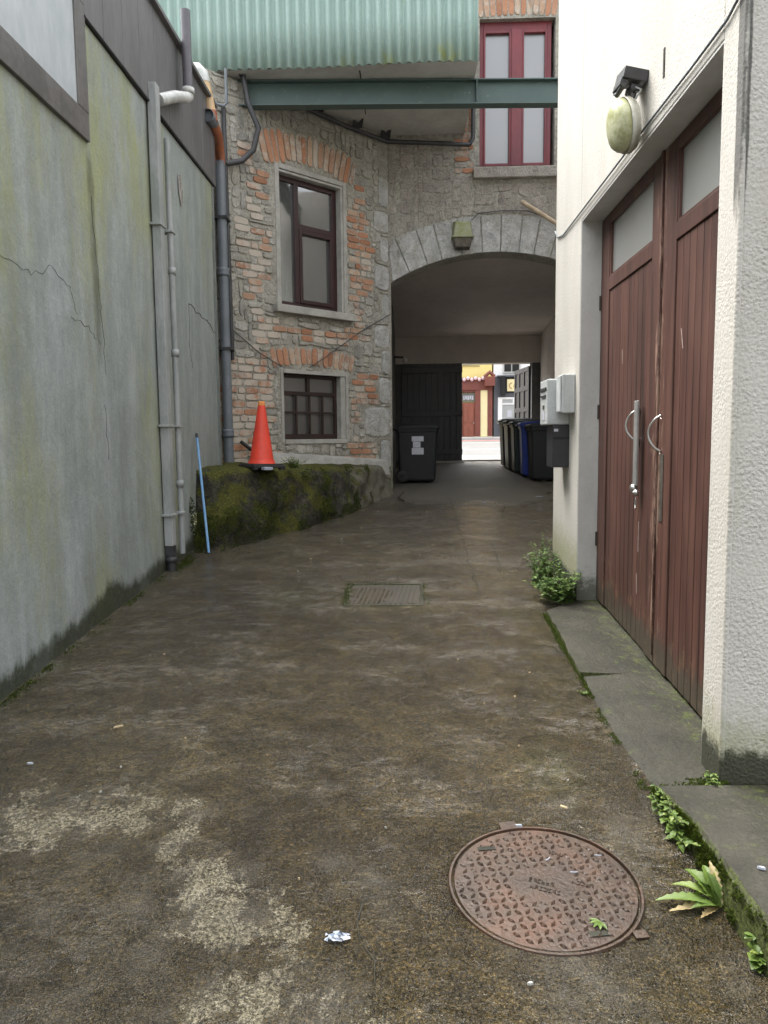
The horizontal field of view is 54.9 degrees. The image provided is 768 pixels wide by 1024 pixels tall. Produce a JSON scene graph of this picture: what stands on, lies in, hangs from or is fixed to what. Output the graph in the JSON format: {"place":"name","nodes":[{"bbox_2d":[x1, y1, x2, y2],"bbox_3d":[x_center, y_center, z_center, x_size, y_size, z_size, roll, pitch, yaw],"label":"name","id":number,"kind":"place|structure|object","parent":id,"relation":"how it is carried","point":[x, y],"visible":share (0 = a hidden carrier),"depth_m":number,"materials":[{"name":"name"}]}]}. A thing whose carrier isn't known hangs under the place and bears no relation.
{"place":"outdoors","nodes":[
{"label":"outdoors","id":0,"kind":"place"},
{"bbox_2d":[0,461,767,1023],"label":"alley ground","id":1,"kind":"structure","parent":0,"point":[308,715],"depth_m":2.94,"materials":[{"name":"concrete"}]},
{"bbox_2d":[0,0,221,700],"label":"rendered wall","id":2,"kind":"structure","parent":1,"relation":"on","point":[82,546],"depth_m":4.96,"materials":[{"name":"grey paint"}]},
{"bbox_2d":[147,82,185,570],"bbox_3d":[-1.870,-1.511,6.385,0.121,4.070,0.330,0,6,2],"label":"downpipe","id":3,"kind":"object","parent":2,"relation":"attached to","point":[159,233],"visible":1,"depth_m":6.33,"materials":[{"name":"grey plastic"}]},
{"bbox_2d":[159,8,194,106],"bbox_3d":[-1.859,-4.016,6.535,0.119,1.094,0.708,0,6,9],"label":"waste pipe","id":4,"kind":"object","parent":2,"relation":"attached to","point":[186,95],"visible":0.96,"depth_m":6.76,"materials":[{"name":"white plastic"}]},
{"bbox_2d":[195,433,209,552],"bbox_3d":[-1.771,-0.192,7.221,0.029,1.148,0.410,-3,6,-25],"label":"blue pole","id":5,"kind":"object","parent":1,"relation":"on","point":[202,493],"visible":1,"depth_m":7.21,"materials":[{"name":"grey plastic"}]},
{"bbox_2d":[195,452,394,548],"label":"raised platform","id":6,"kind":"structure","parent":1,"relation":"on","point":[226,485],"depth_m":8.16,"materials":[{"name":"concrete"}]},
{"bbox_2d":[240,440,250,450],"bbox_3d":[-1.637,-0.794,9.092,0.268,0.182,0.070,-2,6,-17],"label":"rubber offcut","id":7,"kind":"object","parent":6,"relation":"on","point":[244,444],"visible":0.48,"depth_m":9.06,"materials":[{"name":"black rubber"}]},
{"bbox_2d":[238,401,284,469],"bbox_3d":[-1.329,-0.823,7.988,0.381,0.737,0.380,-5,7,-36],"label":"traffic cone","id":8,"kind":"object","parent":6,"relation":"on","point":[261,454],"visible":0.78,"depth_m":7.92,"materials":[{"name":"orange plastic"}]},
{"bbox_2d":[261,467,272,469],"bbox_3d":[-1.233,-0.458,7.810,0.101,0.034,0.072,-5,7,-36],"label":"paper scrap","id":9,"kind":"object","parent":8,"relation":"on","point":[266,468],"visible":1,"depth_m":7.78,"materials":[{"name":"white paper"}]},
{"bbox_2d":[189,464,372,552],"bbox_3d":[-0.913,-0.124,8.480,0.391,0.772,3.309,3,7,31],"label":"moss","id":10,"kind":"object","parent":6,"relation":"on","point":[201,550],"visible":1,"depth_m":7.64,"materials":[{"name":"green plant"}]},
{"bbox_2d":[280,456,306,467],"bbox_3d":[-1.003,-0.547,8.160,0.316,0.133,0.280,0,6,2],"label":"weed","id":11,"kind":"object","parent":6,"relation":"on","point":[293,465],"visible":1,"depth_m":8.14,"materials":[{"name":"green plant"}]},
{"bbox_2d":[324,930,350,941],"bbox_3d":[-0.137,1.242,2.167,0.078,0.013,0.045,0,6,2],"label":"crumpled tissue","id":12,"kind":"object","parent":1,"relation":"on","point":[339,935],"visible":1,"depth_m":2.17,"materials":[{"name":"white paper"}]},
{"bbox_2d":[205,0,558,490],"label":"stone building","id":13,"kind":"structure","parent":1,"relation":"on","point":[339,235],"depth_m":10.38,"materials":[{"name":"stone"}]},
{"bbox_2d":[193,62,234,462],"bbox_3d":[-2.042,-2.667,8.370,0.584,4.310,0.931,0,6,2],"label":"soil pipe","id":14,"kind":"object","parent":13,"relation":"attached to","point":[221,218],"visible":0.77,"depth_m":8.65,"materials":[{"name":"grey plastic"}]},
{"bbox_2d":[221,107,234,359],"bbox_3d":[-1.848,-3.276,8.765,0.056,2.900,0.066,2,6,24],"label":"cable conduit","id":15,"kind":"object","parent":13,"relation":"attached to","point":[223,115],"visible":0.72,"depth_m":8.75,"materials":[{"name":"grey plastic"}]},
{"bbox_2d":[234,331,281,366],"bbox_3d":[-1.570,-2.030,9.153,0.735,0.429,0.019,-6,8,-42],"label":"cable","id":16,"kind":"object","parent":13,"relation":"attached to","point":[256,350],"visible":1,"depth_m":9.14,"materials":[{"name":"grey plastic"}]},
{"bbox_2d":[279,175,336,311],"bbox_3d":[-1.027,-3.505,9.766,1.015,1.625,0.080,-6,8,-43],"label":"window","id":17,"kind":"structure","parent":13,"relation":"in","point":[307,210],"depth_m":9.79,"materials":[{"name":"red paint"}]},
{"bbox_2d":[284,374,336,438],"bbox_3d":[-1.017,-1.405,9.947,0.965,0.850,0.078,-6,8,-43],"label":"window","id":18,"kind":"structure","parent":13,"relation":"in","point":[310,402],"depth_m":9.95,"materials":[{"name":"brown wood"}]},
{"bbox_2d":[158,0,477,135],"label":"clad extension","id":19,"kind":"object","parent":13,"relation":"attached to","point":[325,39],"visible":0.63,"depth_m":8.48,"materials":[{"name":"green paint"}]},
{"bbox_2d":[216,68,227,107],"bbox_3d":[-1.917,-4.881,8.480,0.270,0.447,0.042,-5,7,-39],"label":"conduit","id":20,"kind":"object","parent":19,"relation":"attached to","point":[226,91],"visible":0.66,"depth_m":8.53,"materials":[{"name":"grey plastic"}]},
{"bbox_2d":[225,74,260,166],"bbox_3d":[-1.675,-4.596,8.727,0.451,1.077,0.109,-3,6,-23],"label":"hose","id":21,"kind":"object","parent":19,"relation":"hanging from","point":[246,156],"visible":0.94,"depth_m":8.74,"materials":[{"name":"grey plastic"}]},
{"bbox_2d":[310,314,390,366],"bbox_3d":[-0.443,-2.374,10.194,1.485,0.849,0.015,-6,8,-43],"label":"cable","id":22,"kind":"object","parent":13,"relation":"attached to","point":[347,341],"visible":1,"depth_m":10.13,"materials":[{"name":"grey plastic"}]},
{"bbox_2d":[291,109,474,146],"bbox_3d":[-0.046,-5.516,9.968,2.705,0.913,0.588,-3,6,-26],"label":"gutter pipe","id":23,"kind":"object","parent":13,"relation":"attached to","point":[356,126],"visible":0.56,"depth_m":10.28,"materials":[{"name":"grey plastic"}]},
{"bbox_2d":[237,78,557,109],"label":"steel beam","id":24,"kind":"structure","parent":13,"relation":"attached to","point":[356,94],"depth_m":8.86,"materials":[{"name":"green metal"}]},
{"bbox_2d":[394,356,407,361],"bbox_3d":[0.322,-2.926,14.180,0.261,0.130,0.100,0,6,2],"label":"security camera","id":25,"kind":"object","parent":13,"relation":"attached to","point":[404,359],"visible":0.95,"depth_m":14.16,"materials":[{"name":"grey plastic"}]},
{"bbox_2d":[401,363,461,460],"bbox_3d":[1.010,-2.080,15.556,1.268,2.045,0.100,0,6,2],"label":"gate leaf","id":26,"kind":"object","parent":13,"relation":"attached to","point":[431,393],"visible":0.72,"depth_m":15.52,"materials":[{"name":"black paint"}]},
{"bbox_2d":[451,221,473,249],"bbox_3d":[1.105,-3.920,10.430,0.310,0.397,0.215,0,6,2],"label":"wall lamp","id":27,"kind":"object","parent":13,"relation":"attached to","point":[462,237],"visible":1,"depth_m":10.36,"materials":[{"name":"metal"}]},
{"bbox_2d":[471,210,537,220],"bbox_3d":[1.936,-4.050,10.471,1.409,0.441,0.030,0,6,1],"label":"cable","id":28,"kind":"object","parent":13,"relation":"attached to","point":[503,210],"visible":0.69,"depth_m":10.46,"materials":[{"name":"grey plastic"}]},
{"bbox_2d":[479,21,551,166],"bbox_3d":[1.850,-5.877,10.527,1.010,2.020,0.210,0,6,2],"label":"window","id":29,"kind":"structure","parent":13,"relation":"in","point":[508,136],"depth_m":10.46,"materials":[{"name":"red paint"}]},
{"bbox_2d":[514,366,530,417],"bbox_3d":[3.060,-2.184,16.373,0.060,1.950,1.250,-1,6,-4],"label":"gate leaf","id":30,"kind":"object","parent":13,"relation":"attached to","point":[522,381],"visible":0.53,"depth_m":16.27,"materials":[{"name":"grey wood"}]},
{"bbox_2d":[520,200,555,225],"bbox_3d":[2.307,-4.101,10.348,0.788,0.557,0.060,0,6,10],"label":"wooden pole","id":31,"kind":"object","parent":13,"relation":"attached to","point":[538,211],"visible":0.6,"depth_m":10.34,"materials":[{"name":"brown wood"}]},
{"bbox_2d":[343,583,423,605],"bbox_3d":[0.007,0.641,5.682,0.590,0.076,0.580,0,6,2],"label":"drain cover","id":32,"kind":"object","parent":1,"relation":"on","point":[404,594],"visible":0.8,"depth_m":5.67,"materials":[{"name":"metal"}]},
{"bbox_2d":[0,554,767,938],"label":"moss","id":33,"kind":"object","parent":1,"relation":"on","point":[694,834],"visible":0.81,"depth_m":2.84,"materials":[{"name":"green plant"}]},
{"bbox_2d":[704,770,720,785],"bbox_3d":[1.268,1.037,2.865,0.061,0.058,0.106,0,6,2],"label":"weed","id":34,"kind":"object","parent":33,"relation":"on","point":[713,779],"visible":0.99,"depth_m":2.86,"materials":[{"name":"green plant"}]},
{"bbox_2d":[393,424,440,482],"bbox_3d":[0.530,-0.968,12.152,0.800,0.934,0.589,0,6,2],"label":"wheelie bin","id":35,"kind":"object","parent":1,"relation":"on","point":[417,445],"visible":0.98,"depth_m":11.90,"materials":[{"name":"black plastic"}]},
{"bbox_2d":[462,364,495,436],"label":"shop","id":36,"kind":"structure","parent":1,"relation":"on","point":[478,382],"depth_m":37.54,"materials":[{"name":"yellow paint"}]},
{"bbox_2d":[463,395,472,399],"bbox_3d":[4.293,-5.821,37.609,0.650,0.450,0.040,0,6,2],"label":"transom window","id":37,"kind":"structure","parent":36,"relation":"in","point":[464,397],"depth_m":37.59,"materials":[{"name":"white glass"}]},
{"bbox_2d":[462,403,474,436],"bbox_3d":[4.304,-4.625,37.700,0.650,1.850,0.130,0,6,2],"label":"door","id":38,"kind":"structure","parent":36,"relation":"in","point":[468,409],"depth_m":37.68,"materials":[{"name":"wood"}]},
{"bbox_2d":[492,364,529,435],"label":"shop","id":39,"kind":"structure","parent":1,"relation":"on","point":[503,398],"depth_m":37.44,"materials":[{"name":"white paint"}]},
{"bbox_2d":[498,397,513,419],"bbox_3d":[6.511,-5.141,37.509,1.480,1.330,0.140,0,6,2],"label":"shop window","id":40,"kind":"structure","parent":39,"relation":"in","point":[505,405],"depth_m":37.50,"materials":[{"name":"white paint"}]},
{"bbox_2d":[503,364,520,372],"bbox_3d":[6.446,-7.864,37.361,0.900,1.680,0.110,0,6,2],"label":"window","id":41,"kind":"structure","parent":39,"relation":"in","point":[507,368],"depth_m":37.37,"materials":[{"name":"paint"}]},
{"bbox_2d":[496,418,531,465],"bbox_3d":[2.608,-1.351,14.407,0.800,0.934,0.589,0,6,2],"label":"wheelie bin","id":42,"kind":"object","parent":1,"relation":"on","point":[502,444],"visible":0.27,"depth_m":14.24,"materials":[{"name":"plastic"}]},
{"bbox_2d":[501,419,538,468],"bbox_3d":[2.608,-1.260,13.833,0.800,0.934,0.589,0,6,1],"label":"wheelie bin","id":43,"kind":"object","parent":1,"relation":"on","point":[507,439],"visible":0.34,"depth_m":13.64,"materials":[{"name":"plastic"}]},
{"bbox_2d":[507,420,539,471],"bbox_3d":[2.630,-1.174,13.287,0.800,0.934,0.589,0,6,3],"label":"wheelie bin","id":44,"kind":"object","parent":1,"relation":"on","point":[514,433],"visible":0.26,"depth_m":13.08,"materials":[{"name":"plastic"}]},
{"bbox_2d":[515,421,539,475],"bbox_3d":[2.671,-1.085,12.721,0.800,0.934,0.589,0,6,5],"label":"wheelie bin","id":45,"kind":"object","parent":1,"relation":"on","point":[523,450],"visible":0.34,"depth_m":12.52,"materials":[{"name":"plastic"}]},
{"bbox_2d":[523,423,553,479],"bbox_3d":[2.711,-0.991,12.126,0.800,0.934,0.589,0,6,2],"label":"wheelie bin","id":46,"kind":"object","parent":1,"relation":"on","point":[538,469],"visible":0.34,"depth_m":11.91,"materials":[{"name":"plastic"}]},
{"bbox_2d":[540,532,546,566],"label":"weed","id":47,"kind":"object","parent":1,"relation":"on","point":[541,547],"visible":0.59,"depth_m":6.43,"materials":[{"name":"green plant"}]},
{"bbox_2d":[522,539,565,586],"bbox_3d":[1.264,0.428,5.851,0.274,0.361,0.746,0,6,2],"label":"weed","id":48,"kind":"object","parent":1,"relation":"on","point":[543,566],"visible":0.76,"depth_m":5.88,"materials":[{"name":"green plant"}]},
{"bbox_2d":[448,821,649,956],"bbox_3d":[0.515,1.198,2.409,0.618,0.017,0.654,-2,10,-6],"label":"manhole cover","id":49,"kind":"object","parent":1,"relation":"on","point":[512,884],"visible":1,"depth_m":2.35,"materials":[{"name":"metal"}]},
{"bbox_2d":[589,918,606,929],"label":"leaf sprig","id":50,"kind":"object","parent":49,"relation":"on","point":[596,922],"visible":1,"depth_m":2.20,"materials":[{"name":"green plant"}]},
{"bbox_2d":[522,566,581,604],"bbox_3d":[1.248,0.526,5.396,0.448,0.271,0.466,0,6,2],"label":"weed","id":51,"kind":"object","parent":1,"relation":"on","point":[554,594],"visible":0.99,"depth_m":5.32,"materials":[{"name":"green plant"}]},
{"bbox_2d":[547,600,662,675],"bbox_3d":[1.332,0.838,4.686,0.476,0.264,1.409,0,6,2],"label":"door step","id":52,"kind":"object","parent":1,"relation":"on","point":[596,638],"depth_m":4.51,"materials":[{"name":"concrete"}]},
{"bbox_2d":[583,674,705,786],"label":"stone slab","id":53,"kind":"structure","parent":1,"relation":"on","point":[654,722],"depth_m":3.45,"materials":[{"name":"concrete"}]},
{"bbox_2d":[552,0,767,784],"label":"white building","id":54,"kind":"structure","parent":1,"relation":"on","point":[603,44],"depth_m":2.94,"materials":[{"name":"white paint"}]},
{"bbox_2d":[540,379,568,425],"bbox_3d":[1.303,-0.836,5.665,0.178,0.340,0.280,0,6,2],"label":"post box","id":55,"kind":"object","parent":54,"relation":"attached to","point":[549,415],"visible":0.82,"depth_m":5.54,"materials":[{"name":"white metal"}]},
{"bbox_2d":[546,425,568,467],"bbox_3d":[1.332,-0.505,5.672,0.125,0.318,0.248,0,6,2],"label":"post box","id":56,"kind":"object","parent":54,"relation":"attached to","point":[557,445],"visible":1,"depth_m":5.56,"materials":[{"name":"black metal"}]},
{"bbox_2d":[556,374,574,413],"bbox_3d":[1.329,-0.863,5.420,0.108,0.280,0.160,0,6,2],"label":"meter box","id":57,"kind":"object","parent":54,"relation":"attached to","point":[565,393],"visible":1,"depth_m":5.35,"materials":[{"name":"grey plastic"}]},
{"bbox_2d":[606,65,648,153],"bbox_3d":[1.232,-2.037,3.761,0.180,0.410,0.223,0,6,2],"label":"wall lamp","id":58,"kind":"object","parent":54,"relation":"attached to","point":[623,126],"visible":1,"depth_m":3.69,"materials":[{"name":"grey plastic"}]},
{"bbox_2d":[554,0,738,237],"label":"cable","id":59,"kind":"object","parent":54,"relation":"attached to","point":[688,71],"visible":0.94,"depth_m":3.31,"materials":[{"name":"grey plastic"}]},
{"bbox_2d":[595,87,722,716],"bbox_3d":[1.487,-0.394,4.098,0.144,3.000,2.330,0,6,2],"label":"double door","id":60,"kind":"structure","parent":54,"relation":"attached to","point":[657,302],"depth_m":3.91,"materials":[{"name":"brown wood"}]},
{"bbox_2d":[595,150,665,662],"bbox_3d":[1.487,-0.580,4.602,0.110,2.728,1.270,0,6,2],"label":"door leaf","id":61,"kind":"structure","parent":60,"relation":"in","point":[630,300],"depth_m":4.50,"materials":[{"name":"brown wood"}]},
{"bbox_2d":[647,87,722,716],"bbox_3d":[1.448,-0.427,3.454,0.110,2.810,1.051,0,6,2],"label":"door leaf","id":62,"kind":"structure","parent":60,"relation":"in","point":[692,163],"depth_m":3.59,"materials":[{"name":"brown wood"}]},
{"bbox_2d":[647,784,700,853],"bbox_3d":[1.037,1.111,2.647,0.086,0.132,0.369,-1,6,-2],"label":"weed","id":63,"kind":"object","parent":1,"relation":"on","point":[672,820],"visible":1,"depth_m":2.64,"materials":[{"name":"green plant"}]},
{"bbox_2d":[656,861,723,917],"bbox_3d":[0.963,1.168,2.303,0.202,0.098,0.151,-5,7,-38],"label":"weed","id":64,"kind":"object","parent":1,"relation":"on","point":[708,879],"visible":0.98,"depth_m":2.30,"materials":[{"name":"green plant"}]},
{"bbox_2d":[651,785,767,977],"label":"concrete ledge","id":65,"kind":"object","parent":1,"relation":"on","point":[730,822],"visible":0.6,"depth_m":2.48,"materials":[{"name":"grey concrete"}]},
{"bbox_2d":[744,931,765,972],"bbox_3d":[1.045,1.227,2.062,0.077,0.090,0.100,0,6,2],"label":"weed","id":66,"kind":"object","parent":1,"relation":"on","point":[757,961],"visible":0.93,"depth_m":2.05,"materials":[{"name":"green plant"}]},
{"bbox_2d":[462,441,499,455],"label":"road","id":67,"kind":"structure","parent":0,"point":[489,447],"depth_m":23.99,"materials":[{"name":"grey asphalt"}]},
{"bbox_2d":[462,440,499,440],"bbox_3d":[11.141,-3.292,33.330,100.000,0.021,0.700,0,6,2],"label":"red line","id":68,"kind":"object","parent":67,"relation":"on","point":[480,440],"depth_m":33.38,"materials":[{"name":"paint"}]},
{"bbox_2d":[462,436,499,439],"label":"pavement","id":69,"kind":"structure","parent":0,"point":[484,438],"depth_m":34.32,"materials":[{"name":"grey concrete"}]},
{"bbox_2d":[462,455,500,460],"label":"pavement","id":70,"kind":"structure","parent":0,"point":[483,458],"depth_m":16.41,"materials":[{"name":"grey concrete"}]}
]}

